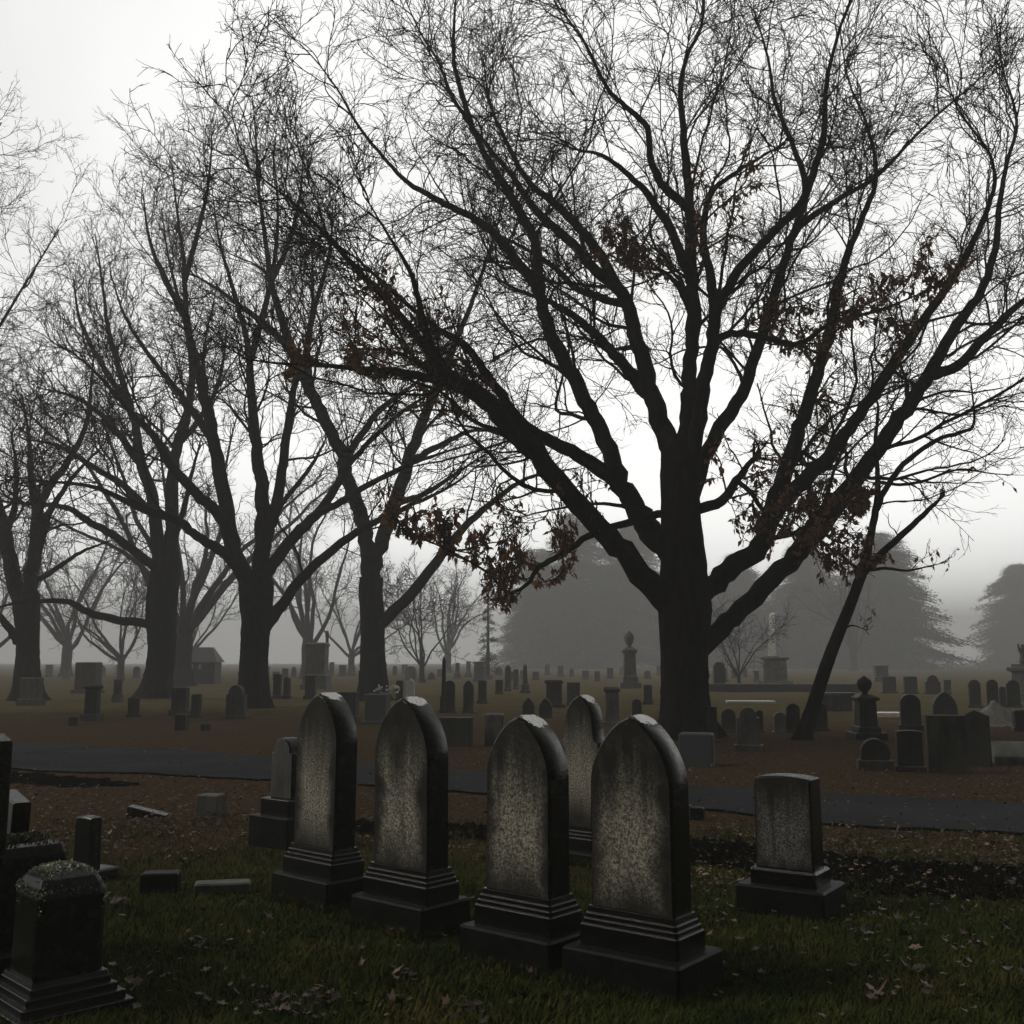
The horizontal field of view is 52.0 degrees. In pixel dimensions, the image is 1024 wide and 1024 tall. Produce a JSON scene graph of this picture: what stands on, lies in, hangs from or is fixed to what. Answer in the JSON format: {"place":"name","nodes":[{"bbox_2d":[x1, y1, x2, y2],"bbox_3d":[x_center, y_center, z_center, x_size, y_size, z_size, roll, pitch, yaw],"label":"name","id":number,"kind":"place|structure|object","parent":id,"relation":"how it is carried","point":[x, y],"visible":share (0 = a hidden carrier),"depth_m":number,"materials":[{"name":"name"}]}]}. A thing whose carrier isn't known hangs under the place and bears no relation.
{"place":"outdoors","nodes":[
{"label":"outdoors","id":0,"kind":"place"},
{"bbox_2d":[0,664,1023,1023],"bbox_3d":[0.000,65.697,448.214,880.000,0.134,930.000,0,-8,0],"label":"ground","id":1,"kind":"structure","parent":0,"point":[832,752],"depth_m":14.47,"materials":[{"name":"green plant"}]},
{"bbox_2d":[0,733,12,977],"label":"headstone","id":2,"kind":"object","parent":1,"relation":"on","point":[6,745],"visible":0.45,"depth_m":5.54,"materials":[{"name":"stone"}]},
{"bbox_2d":[7,789,31,833],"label":"headstone","id":3,"kind":"object","parent":1,"relation":"on","point":[19,811],"visible":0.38,"depth_m":6.01,"materials":[{"name":"grey stone"}]},
{"bbox_2d":[16,677,45,705],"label":"granite block","id":4,"kind":"structure","parent":1,"relation":"on","point":[31,691],"depth_m":40.68,"materials":[{"name":"grey stone"}]},
{"bbox_2d":[0,831,66,950],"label":"headstone","id":5,"kind":"object","parent":1,"relation":"on","point":[21,854],"visible":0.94,"depth_m":5.51,"materials":[{"name":"black stone"}]},
{"bbox_2d":[0,499,71,647],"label":"bare tree","id":6,"kind":"object","parent":1,"relation":"on","point":[7,639],"visible":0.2,"depth_m":87.35,"materials":[{"name":"grey plant"}]},
{"bbox_2d":[0,69,114,429],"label":"bare tree","id":7,"kind":"object","parent":1,"relation":"on","point":[24,286],"visible":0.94,"depth_m":42.01,"materials":[{"name":"grey plant"}]},
{"bbox_2d":[0,858,133,1023],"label":"headstone","id":8,"kind":"object","parent":1,"relation":"on","point":[57,968],"visible":1,"depth_m":4.97,"materials":[{"name":"black stone"}]},
{"bbox_2d":[10,771,139,786],"bbox_3d":[-8.757,3.881,15.783,8.263,0.047,1.437,-4,-9,28],"label":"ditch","id":9,"kind":"object","parent":1,"relation":"on","point":[37,778],"visible":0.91,"depth_m":14.47,"materials":[{"name":"black soil"}]},
{"bbox_2d":[0,305,173,700],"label":"bare tree","id":10,"kind":"object","parent":1,"relation":"on","point":[24,634],"visible":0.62,"depth_m":46.61,"materials":[{"name":"brown plant"}]},
{"bbox_2d":[70,662,104,692],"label":"granite block","id":11,"kind":"structure","parent":1,"relation":"on","point":[88,672],"depth_m":55.87,"materials":[{"name":"grey stone"}]},
{"bbox_2d":[80,684,103,720],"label":"headstone","id":12,"kind":"object","parent":1,"relation":"on","point":[92,702],"visible":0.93,"depth_m":30.03,"materials":[{"name":"stone"}]},
{"bbox_2d":[0,491,185,676],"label":"bare tree","id":13,"kind":"object","parent":1,"relation":"on","point":[66,660],"visible":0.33,"depth_m":116.60,"materials":[{"name":"grey plant"}]},
{"bbox_2d":[73,815,118,880],"bbox_3d":[-3.278,2.637,8.098,0.380,0.570,0.320,-5,-9,30],"label":"headstone","id":14,"kind":"object","parent":1,"relation":"on","point":[87,846],"visible":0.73,"depth_m":8.06,"materials":[{"name":"black stone"}]},
{"bbox_2d":[38,542,179,680],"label":"bare tree","id":15,"kind":"object","parent":1,"relation":"on","point":[121,657],"visible":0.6,"depth_m":94.30,"materials":[{"name":"grey plant"}]},
{"bbox_2d":[111,679,122,701],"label":"headstone","id":16,"kind":"object","parent":1,"relation":"on","point":[117,695],"visible":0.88,"depth_m":43.58,"materials":[{"name":"grey stone"}]},
{"bbox_2d":[0,160,253,698],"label":"bare tree","id":17,"kind":"object","parent":1,"relation":"on","point":[159,621],"visible":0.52,"depth_m":48.62,"materials":[{"name":"brown plant"}]},
{"bbox_2d":[125,697,140,716],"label":"headstone","id":18,"kind":"object","parent":1,"relation":"on","point":[133,710],"visible":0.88,"depth_m":31.95,"materials":[{"name":"stone"}]},
{"bbox_2d":[127,804,168,817],"bbox_3d":[-3.928,3.276,11.330,0.401,0.219,0.200,1,-8,-6],"label":"grave marker","id":19,"kind":"object","parent":1,"relation":"on","point":[134,811],"visible":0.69,"depth_m":11.24,"materials":[{"name":"black stone"}]},
{"bbox_2d":[139,869,180,893],"bbox_3d":[-2.555,2.737,7.627,0.265,0.238,0.159,1,-8,-8],"label":"grave marker","id":20,"kind":"object","parent":1,"relation":"on","point":[161,880],"visible":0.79,"depth_m":7.56,"materials":[{"name":"stone"}]},
{"bbox_2d":[168,687,190,715],"bbox_3d":[-10.423,6.008,32.970,0.622,0.999,0.327,-2,-8,12],"label":"gravestone","id":21,"kind":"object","parent":1,"relation":"on","point":[180,700],"depth_m":32.87,"materials":[{"name":"grey stone"}]},
{"bbox_2d":[174,714,188,730],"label":"granite block","id":22,"kind":"structure","parent":1,"relation":"on","point":[181,721],"depth_m":26.03,"materials":[{"name":"stone"}]},
{"bbox_2d":[0,374,373,686],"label":"bare tree","id":23,"kind":"object","parent":1,"relation":"on","point":[188,621],"visible":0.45,"depth_m":72.16,"materials":[{"name":"brown plant"}]},
{"bbox_2d":[109,548,275,659],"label":"bare tree","id":24,"kind":"object","parent":1,"relation":"on","point":[197,644],"visible":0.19,"depth_m":118.88,"materials":[{"name":"grey plant"}]},
{"bbox_2d":[189,694,202,717],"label":"headstone","id":25,"kind":"object","parent":1,"relation":"on","point":[196,705],"visible":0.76,"depth_m":31.97,"materials":[{"name":"stone"}]},
{"bbox_2d":[192,647,223,683],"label":"mausoleum","id":26,"kind":"structure","parent":1,"relation":"on","point":[206,664],"depth_m":79.72,"materials":[{"name":"stone"}]},
{"bbox_2d":[196,793,226,816],"bbox_3d":[-3.267,3.230,11.393,0.258,0.326,0.206,-2,-8,14],"label":"grave marker","id":27,"kind":"object","parent":1,"relation":"on","point":[212,803],"visible":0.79,"depth_m":11.31,"materials":[{"name":"grey stone"}]},
{"bbox_2d":[194,878,250,895],"bbox_3d":[-2.090,2.759,7.574,0.390,0.180,0.156,2,-8,-12],"label":"grave marker","id":28,"kind":"object","parent":1,"relation":"on","point":[222,886],"visible":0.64,"depth_m":7.52,"materials":[{"name":"grey stone"}]},
{"bbox_2d":[222,685,248,718],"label":"headstone","id":29,"kind":"object","parent":1,"relation":"on","point":[236,701],"visible":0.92,"depth_m":31.56,"materials":[{"name":"grey stone"}]},
{"bbox_2d":[248,737,297,850],"bbox_3d":[-2.061,2.609,9.633,0.540,1.060,0.440,-6,-10,38],"label":"headstone","id":30,"kind":"object","parent":1,"relation":"on","point":[271,824],"visible":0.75,"depth_m":9.52,"materials":[{"name":"stone"}]},
{"bbox_2d":[272,674,282,698],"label":"headstone","id":31,"kind":"object","parent":1,"relation":"on","point":[277,685],"visible":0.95,"depth_m":47.94,"materials":[{"name":"stone"}]},
{"bbox_2d":[188,462,374,678],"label":"bare tree","id":32,"kind":"object","parent":1,"relation":"on","point":[304,624],"visible":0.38,"depth_m":103.28,"materials":[{"name":"grey plant"}]},
{"bbox_2d":[0,49,572,708],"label":"bare tree","id":33,"kind":"object","parent":1,"relation":"on","point":[260,611],"visible":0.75,"depth_m":39.09,"materials":[{"name":"brown plant"}]},
{"bbox_2d":[303,675,316,699],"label":"headstone","id":34,"kind":"object","parent":1,"relation":"on","point":[310,685],"visible":0.69,"depth_m":47.01,"materials":[{"name":"stone"}]},
{"bbox_2d":[300,642,331,689],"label":"monument","id":35,"kind":"object","parent":1,"relation":"on","point":[317,659],"visible":0.86,"depth_m":63.56,"materials":[{"name":"grey stone"}]},
{"bbox_2d":[271,692,365,910],"bbox_3d":[-1.320,2.077,7.412,0.630,1.587,0.420,-7,-11,41],"label":"headstone","id":36,"kind":"object","parent":1,"relation":"on","point":[323,862],"visible":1,"depth_m":7.29,"materials":[{"name":"stone"}]},
{"bbox_2d":[338,692,360,721],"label":"granite block","id":37,"kind":"structure","parent":1,"relation":"on","point":[351,699],"depth_m":29.27,"materials":[{"name":"stone"}]},
{"bbox_2d":[113,37,627,700],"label":"bare tree","id":38,"kind":"object","parent":1,"relation":"on","point":[375,621],"visible":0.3,"depth_m":45.64,"materials":[{"name":"brown plant"}]},
{"bbox_2d":[361,693,389,723],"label":"granite block","id":39,"kind":"structure","parent":1,"relation":"on","point":[377,707],"depth_m":27.92,"materials":[{"name":"grey stone"}]},
{"bbox_2d":[301,551,452,675],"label":"bare tree","id":40,"kind":"object","parent":1,"relation":"on","point":[352,654],"visible":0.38,"depth_m":129.91,"materials":[{"name":"grey plant"}]},
{"bbox_2d":[351,696,469,940],"bbox_3d":[-0.647,1.980,6.706,0.660,1.582,0.430,-7,-10,41],"label":"headstone","id":41,"kind":"object","parent":1,"relation":"on","point":[410,882],"visible":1,"depth_m":6.58,"materials":[{"name":"stone"}]},
{"bbox_2d":[344,546,494,682],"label":"bare tree","id":42,"kind":"object","parent":1,"relation":"on","point":[421,661],"visible":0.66,"depth_m":84.55,"materials":[{"name":"grey plant"}]},
{"bbox_2d":[439,657,447,712],"bbox_3d":[-2.271,5.803,34.929,0.295,1.987,0.310,0,-8,0],"label":"obelisk","id":43,"kind":"object","parent":1,"relation":"on","point":[443,706],"visible":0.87,"depth_m":34.84,"materials":[{"name":"stone"}]},
{"bbox_2d":[443,681,456,712],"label":"headstone","id":44,"kind":"object","parent":1,"relation":"on","point":[449,690],"visible":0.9,"depth_m":34.75,"materials":[{"name":"stone"}]},
{"bbox_2d":[439,717,472,746],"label":"headstone","id":45,"kind":"object","parent":1,"relation":"on","point":[458,731],"visible":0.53,"depth_m":20.83,"materials":[{"name":"stone"}]},
{"bbox_2d":[417,548,509,672],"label":"bare tree","id":46,"kind":"object","parent":1,"relation":"on","point":[449,645],"visible":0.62,"depth_m":162.82,"materials":[{"name":"grey plant"}]},
{"bbox_2d":[461,680,475,712],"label":"headstone","id":47,"kind":"object","parent":1,"relation":"on","point":[468,696],"visible":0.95,"depth_m":34.75,"materials":[{"name":"grey stone"}]},
{"bbox_2d":[476,581,502,679],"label":"dead pine","id":48,"kind":"object","parent":1,"relation":"on","point":[487,659],"visible":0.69,"depth_m":99.10,"materials":[{"name":"grey plant"}]},
{"bbox_2d":[484,713,504,745],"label":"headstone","id":49,"kind":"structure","parent":1,"relation":"on","point":[494,724],"depth_m":21.04,"materials":[{"name":"grey stone"}]},
{"bbox_2d":[0,813,1023,1023],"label":"grass","id":50,"kind":"structure","parent":1,"relation":"on","point":[723,1010],"depth_m":5.71,"materials":[{"name":"green plant"}]},
{"bbox_2d":[11,744,1023,1022],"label":"fallen leaves","id":51,"kind":"object","parent":1,"relation":"on","point":[469,1006],"visible":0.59,"depth_m":6.89,"materials":[{"name":"brown plant"}]},
{"bbox_2d":[459,714,581,976],"bbox_3d":[0.087,1.909,5.932,0.650,1.502,0.440,-7,-11,40],"label":"headstone","id":52,"kind":"object","parent":1,"relation":"on","point":[527,911],"visible":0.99,"depth_m":5.82,"materials":[{"name":"stone"}]},
{"bbox_2d":[490,547,573,668],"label":"evergreen tree","id":53,"kind":"object","parent":1,"relation":"on","point":[519,647],"visible":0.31,"depth_m":257.58,"materials":[{"name":"grey plant"}]},
{"bbox_2d":[538,698,553,717],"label":"headstone","id":54,"kind":"object","parent":1,"relation":"on","point":[545,709],"visible":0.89,"depth_m":31.12,"materials":[{"name":"stone"}]},
{"bbox_2d":[544,680,565,707],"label":"headstone","id":55,"kind":"object","parent":1,"relation":"on","point":[554,692],"visible":0.78,"depth_m":39.33,"materials":[{"name":"stone"}]},
{"bbox_2d":[108,0,1023,740],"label":"bare oak tree","id":56,"kind":"object","parent":1,"relation":"on","point":[682,588],"visible":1,"depth_m":23.68,"materials":[{"name":"brown plant"}]},
{"bbox_2d":[565,682,579,704],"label":"headstone","id":57,"kind":"object","parent":1,"relation":"on","point":[573,690],"visible":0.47,"depth_m":41.33,"materials":[{"name":"grey stone"}]},
{"bbox_2d":[560,695,604,863],"bbox_3d":[0.617,2.319,8.880,0.600,1.526,0.400,-7,-11,40],"label":"headstone","id":58,"kind":"object","parent":1,"relation":"on","point":[582,740],"visible":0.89,"depth_m":8.82,"materials":[{"name":"stone"}]},
{"bbox_2d":[513,512,659,669],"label":"evergreen tree","id":59,"kind":"object","parent":1,"relation":"on","point":[580,628],"visible":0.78,"depth_m":244.47,"materials":[{"name":"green plant"}]},
{"bbox_2d":[603,687,620,724],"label":"headstone","id":60,"kind":"object","parent":1,"relation":"on","point":[612,716],"visible":0.71,"depth_m":27.60,"materials":[{"name":"grey stone"}]},
{"bbox_2d":[570,525,659,668],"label":"evergreen tree","id":61,"kind":"object","parent":1,"relation":"on","point":[643,618],"visible":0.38,"depth_m":261.73,"materials":[{"name":"grey plant"}]},
{"bbox_2d":[618,631,641,688],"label":"urn monument","id":62,"kind":"object","parent":1,"relation":"on","point":[629,678],"visible":0.96,"depth_m":65.61,"materials":[{"name":"grey stone"}]},
{"bbox_2d":[563,714,722,1005],"bbox_3d":[0.671,1.833,5.492,0.690,1.522,0.470,-6,-10,38],"label":"headstone","id":63,"kind":"object","parent":1,"relation":"on","point":[641,929],"visible":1,"depth_m":5.38,"materials":[{"name":"stone"}]},
{"bbox_2d":[355,817,1023,900],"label":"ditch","id":64,"kind":"object","parent":1,"relation":"on","point":[968,874],"visible":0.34,"depth_m":8.26,"materials":[{"name":"black soil"}]},
{"bbox_2d":[678,732,714,766],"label":"granite block","id":65,"kind":"structure","parent":1,"relation":"on","point":[696,749],"depth_m":17.12,"materials":[{"name":"grey stone"}]},
{"bbox_2d":[707,707,718,742],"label":"headstone","id":66,"kind":"object","parent":1,"relation":"on","point":[712,718],"visible":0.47,"depth_m":22.02,"materials":[{"name":"stone"}]},
{"bbox_2d":[713,662,724,683],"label":"headstone","id":67,"kind":"object","parent":1,"relation":"on","point":[718,672],"visible":0.77,"depth_m":59.36,"materials":[{"name":"stone"}]},
{"bbox_2d":[721,708,736,732],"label":"headstone","id":68,"kind":"object","parent":1,"relation":"on","point":[728,719],"visible":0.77,"depth_m":24.97,"materials":[{"name":"stone"}]},
{"bbox_2d":[708,553,775,668],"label":"evergreen tree","id":69,"kind":"object","parent":1,"relation":"on","point":[741,584],"visible":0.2,"depth_m":268.52,"materials":[{"name":"grey plant"}]},
{"bbox_2d":[734,707,763,750],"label":"headstone","id":70,"kind":"object","parent":1,"relation":"on","point":[748,728],"visible":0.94,"depth_m":19.84,"materials":[{"name":"grey stone"}]},
{"bbox_2d":[709,591,796,683],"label":"bare tree","id":71,"kind":"object","parent":1,"relation":"on","point":[738,674],"visible":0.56,"depth_m":70.65,"materials":[{"name":"plant"}]},
{"bbox_2d":[758,613,792,683],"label":"obelisk","id":72,"kind":"object","parent":1,"relation":"on","point":[770,676],"visible":0.88,"depth_m":70.96,"materials":[{"name":"stone"}]},
{"bbox_2d":[772,712,787,732],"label":"headstone","id":73,"kind":"object","parent":1,"relation":"on","point":[779,719],"visible":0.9,"depth_m":24.96,"materials":[{"name":"grey stone"}]},
{"bbox_2d":[709,684,860,691],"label":"wall","id":74,"kind":"structure","parent":1,"relation":"on","point":[777,687],"depth_m":58.10,"materials":[{"name":"stone"}]},
{"bbox_2d":[735,773,846,922],"bbox_3d":[1.876,2.290,7.098,0.600,1.005,0.480,-5,-10,34],"label":"headstone","id":75,"kind":"object","parent":1,"relation":"on","point":[789,873],"visible":0.96,"depth_m":6.99,"materials":[{"name":"stone"}]},
{"bbox_2d":[785,703,799,732],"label":"headstone","id":76,"kind":"object","parent":1,"relation":"on","point":[792,715],"visible":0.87,"depth_m":24.98,"materials":[{"name":"stone"}]},
{"bbox_2d":[741,541,881,668],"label":"evergreen tree","id":77,"kind":"object","parent":1,"relation":"on","point":[800,643],"visible":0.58,"depth_m":247.85,"materials":[{"name":"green plant"}]},
{"bbox_2d":[814,703,829,730],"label":"headstone","id":78,"kind":"object","parent":1,"relation":"on","point":[821,723],"visible":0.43,"depth_m":25.23,"materials":[{"name":"stone"}]},
{"bbox_2d":[779,556,883,670],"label":"bare tree","id":79,"kind":"object","parent":1,"relation":"on","point":[851,643],"visible":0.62,"depth_m":187.50,"materials":[{"name":"plant"}]},
{"bbox_2d":[821,692,854,710],"bbox_3d":[10.944,6.483,35.474,1.114,0.748,0.707,-1,-8,6],"label":"table tomb","id":80,"kind":"object","parent":1,"relation":"on","point":[836,701],"visible":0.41,"depth_m":35.20,"materials":[{"name":"grey stone"}]},
{"bbox_2d":[846,676,887,740],"bbox_3d":[7.744,4.344,22.991,0.690,1.503,0.725,0,-8,0],"label":"urn monument","id":81,"kind":"object","parent":1,"relation":"on","point":[865,726],"visible":0.97,"depth_m":22.80,"materials":[{"name":"stone"}]},
{"bbox_2d":[856,738,893,770],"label":"headstone","id":82,"kind":"object","parent":1,"relation":"on","point":[874,754],"visible":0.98,"depth_m":16.11,"materials":[{"name":"stone"}]},
{"bbox_2d":[871,665,888,681],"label":"monument","id":83,"kind":"object","parent":1,"relation":"on","point":[879,671],"visible":0.65,"depth_m":87.03,"materials":[{"name":"grey stone"}]},
{"bbox_2d":[880,676,897,692],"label":"headstone","id":84,"kind":"object","parent":1,"relation":"on","point":[888,684],"visible":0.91,"depth_m":55.72,"materials":[{"name":"stone"}]},
{"bbox_2d":[806,530,982,669],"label":"evergreen tree","id":85,"kind":"object","parent":1,"relation":"on","point":[888,643],"visible":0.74,"depth_m":232.89,"materials":[{"name":"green plant"}]},
{"bbox_2d":[771,304,1023,740],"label":"leaning tree","id":86,"kind":"object","parent":1,"relation":"on","point":[805,728],"visible":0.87,"depth_m":22.64,"materials":[{"name":"brown plant"}]},
{"bbox_2d":[894,730,926,771],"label":"headstone","id":87,"kind":"object","parent":1,"relation":"on","point":[909,750],"visible":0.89,"depth_m":15.91,"materials":[{"name":"stone"}]},
{"bbox_2d":[897,694,923,731],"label":"headstone","id":88,"kind":"object","parent":1,"relation":"on","point":[910,710],"visible":0.92,"depth_m":25.80,"materials":[{"name":"stone"}]},
{"bbox_2d":[902,676,919,693],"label":"headstone","id":89,"kind":"object","parent":1,"relation":"on","point":[910,684],"visible":0.88,"depth_m":54.46,"materials":[{"name":"stone"}]},
{"bbox_2d":[923,675,940,693],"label":"headstone","id":90,"kind":"object","parent":1,"relation":"on","point":[932,685],"visible":0.91,"depth_m":53.26,"materials":[{"name":"stone"}]},
{"bbox_2d":[932,692,957,714],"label":"headstone","id":91,"kind":"object","parent":1,"relation":"on","point":[943,703],"visible":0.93,"depth_m":31.95,"materials":[{"name":"stone"}]},
{"bbox_2d":[923,715,969,773],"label":"headstone","id":92,"kind":"object","parent":1,"relation":"on","point":[946,744],"visible":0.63,"depth_m":15.70,"materials":[{"name":"stone"}]},
{"bbox_2d":[967,680,982,707],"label":"headstone","id":93,"kind":"object","parent":1,"relation":"on","point":[974,694],"visible":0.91,"depth_m":38.67,"materials":[{"name":"stone"}]},
{"bbox_2d":[963,710,992,766],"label":"headstone","id":94,"kind":"object","parent":1,"relation":"on","point":[979,739],"visible":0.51,"depth_m":16.89,"materials":[{"name":"stone"}]},
{"bbox_2d":[985,679,998,706],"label":"headstone","id":95,"kind":"object","parent":1,"relation":"on","point":[992,694],"visible":0.83,"depth_m":38.69,"materials":[{"name":"stone"}]},
{"bbox_2d":[964,563,1023,667],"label":"evergreen tree","id":96,"kind":"object","parent":1,"relation":"on","point":[1006,633],"visible":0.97,"depth_m":316.44,"materials":[{"name":"grey plant"}]},
{"bbox_2d":[980,700,1012,726],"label":"headstone","id":97,"kind":"object","parent":1,"relation":"on","point":[998,714],"visible":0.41,"depth_m":28.37,"materials":[{"name":"stone"}]},
{"bbox_2d":[991,741,1023,764],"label":"grave slab","id":98,"kind":"structure","parent":1,"relation":"on","point":[1008,752],"depth_m":17.19,"materials":[{"name":"grey stone"}]},
{"bbox_2d":[1005,680,1022,706],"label":"headstone","id":99,"kind":"object","parent":1,"relation":"on","point":[1012,689],"visible":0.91,"depth_m":39.30,"materials":[{"name":"stone"}]},
{"bbox_2d":[1006,644,1023,700],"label":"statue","id":100,"kind":"object","parent":1,"relation":"on","point":[1017,670],"visible":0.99,"depth_m":45.35,"materials":[{"name":"grey stone"}]},
{"bbox_2d":[1011,709,1023,731],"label":"granite block","id":101,"kind":"structure","parent":1,"relation":"on","point":[1018,720],"depth_m":25.26,"materials":[{"name":"stone"}]},
{"bbox_2d":[0,0,1023,663],"label":"sky","id":102,"kind":"structure","parent":0,"point":[69,56],"materials":[{"name":"white"}]},
{"bbox_2d":[11,742,1023,832],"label":"road","id":103,"kind":"structure","parent":0,"point":[865,809],"depth_m":13.81,"materials":[{"name":"grey asphalt"}]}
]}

